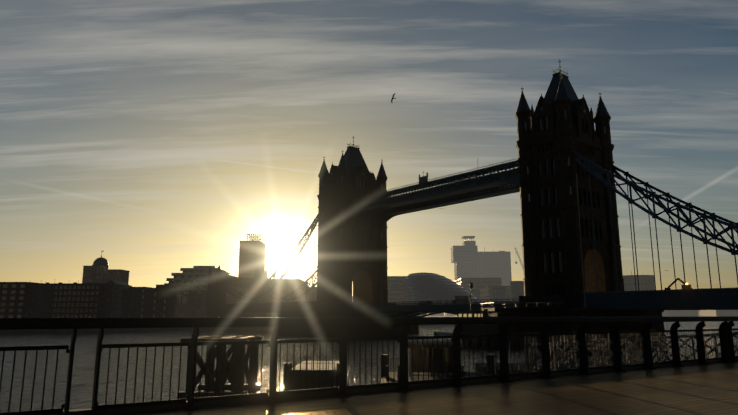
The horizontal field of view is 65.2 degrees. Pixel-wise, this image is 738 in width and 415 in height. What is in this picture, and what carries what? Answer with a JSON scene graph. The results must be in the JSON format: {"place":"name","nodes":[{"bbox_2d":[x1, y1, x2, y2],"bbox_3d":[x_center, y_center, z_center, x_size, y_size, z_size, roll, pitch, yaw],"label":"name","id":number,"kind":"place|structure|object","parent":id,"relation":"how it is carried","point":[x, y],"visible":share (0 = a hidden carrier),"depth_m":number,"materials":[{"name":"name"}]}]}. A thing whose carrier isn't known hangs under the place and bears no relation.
{"place":"outdoors","nodes":[
{"label":"outdoors","id":0,"kind":"place"},
{"bbox_2d":[0,234,316,317],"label":"buildings","id":1,"kind":"structure","parent":0,"point":[101,290],"depth_m":235.18,"materials":[{"name":"brick"}]},
{"bbox_2d":[0,315,454,332],"bbox_3d":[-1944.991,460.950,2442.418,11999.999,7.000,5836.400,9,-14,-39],"label":"bank ground","id":2,"kind":"structure","parent":0,"point":[71,330],"depth_m":220.98,"materials":[{"name":"brown"}]},
{"bbox_2d":[352,236,522,315],"bbox_3d":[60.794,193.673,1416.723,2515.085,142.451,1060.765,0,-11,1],"label":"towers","id":3,"kind":"structure","parent":2,"relation":"on","point":[468,260],"depth_m":953.23,"materials":[{"name":"concrete"}]},
{"bbox_2d":[404,272,478,304],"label":"city hall","id":4,"kind":"structure","parent":2,"relation":"on","point":[426,286],"depth_m":400.89,"materials":[{"name":"grey glass"}]},
{"bbox_2d":[387,276,523,316],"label":"london offices","id":5,"kind":"structure","parent":2,"relation":"on","point":[488,288],"depth_m":462.43,"materials":[{"name":"grey"}]},
{"bbox_2d":[206,59,737,346],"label":"bridge","id":6,"kind":"structure","parent":2,"relation":"on","point":[561,142],"depth_m":135.90,"materials":[{"name":"stone"}]},
{"bbox_2d":[418,278,692,304],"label":"excavator","id":7,"kind":"object","parent":6,"relation":"on","point":[463,298],"visible":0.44,"depth_m":150.60,"materials":[{"name":"brown paint"}]},
{"bbox_2d":[623,272,737,316],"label":"building","id":8,"kind":"structure","parent":2,"relation":"on","point":[646,282],"depth_m":563.68,"materials":[{"name":"stone"}]},
{"bbox_2d":[0,321,737,412],"bbox_3d":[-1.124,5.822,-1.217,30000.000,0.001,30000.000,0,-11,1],"label":"river","id":9,"kind":"structure","parent":0,"point":[82,383],"depth_m":78.59,"materials":[{"name":"grey liquid"}]},
{"bbox_2d":[177,336,262,399],"bbox_3d":[-7.690,10.258,30.172,3.438,6.799,3.872,0,-11,1],"label":"mooring dolphin","id":10,"kind":"object","parent":9,"relation":"in","point":[228,370],"visible":0.52,"depth_m":28.86},
{"bbox_2d":[283,356,338,390],"bbox_3d":[-4.587,14.923,49.568,4.774,4.744,9.200,0,-11,1],"label":"boat","id":11,"kind":"object","parent":9,"relation":"on","point":[324,384],"visible":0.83,"depth_m":45.33,"materials":[{"name":"metal"}]},
{"bbox_2d":[381,338,497,382],"bbox_3d":[5.303,13.138,44.073,8.800,6.237,8.200,0,-11,1],"label":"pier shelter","id":12,"kind":"object","parent":9,"relation":"in","point":[425,353],"visible":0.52,"depth_m":44.21,"materials":[{"name":"wood"}]},
{"bbox_2d":[434,283,512,348],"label":"boat","id":13,"kind":"object","parent":9,"relation":"on","point":[480,329],"visible":0.58,"depth_m":108.85,"materials":[{"name":"beige paint"}]},
{"bbox_2d":[475,332,737,374],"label":"pier gangway","id":14,"kind":"object","parent":9,"relation":"in","point":[534,358],"visible":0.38,"depth_m":41.37,"materials":[{"name":"metal"}]},
{"bbox_2d":[0,0,737,314],"label":"sky","id":15,"kind":"structure","parent":0,"point":[150,137],"materials":[{"name":"blue"}]},
{"bbox_2d":[37,358,737,414],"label":"pavement","id":16,"kind":"structure","parent":0,"point":[694,388],"depth_m":8.04,"materials":[{"name":"brown stone"}]},
{"bbox_2d":[0,316,737,414],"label":"railing","id":17,"kind":"object","parent":16,"relation":"on","point":[726,336],"visible":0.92,"depth_m":8.55,"materials":[{"name":"metal"}]}
]}

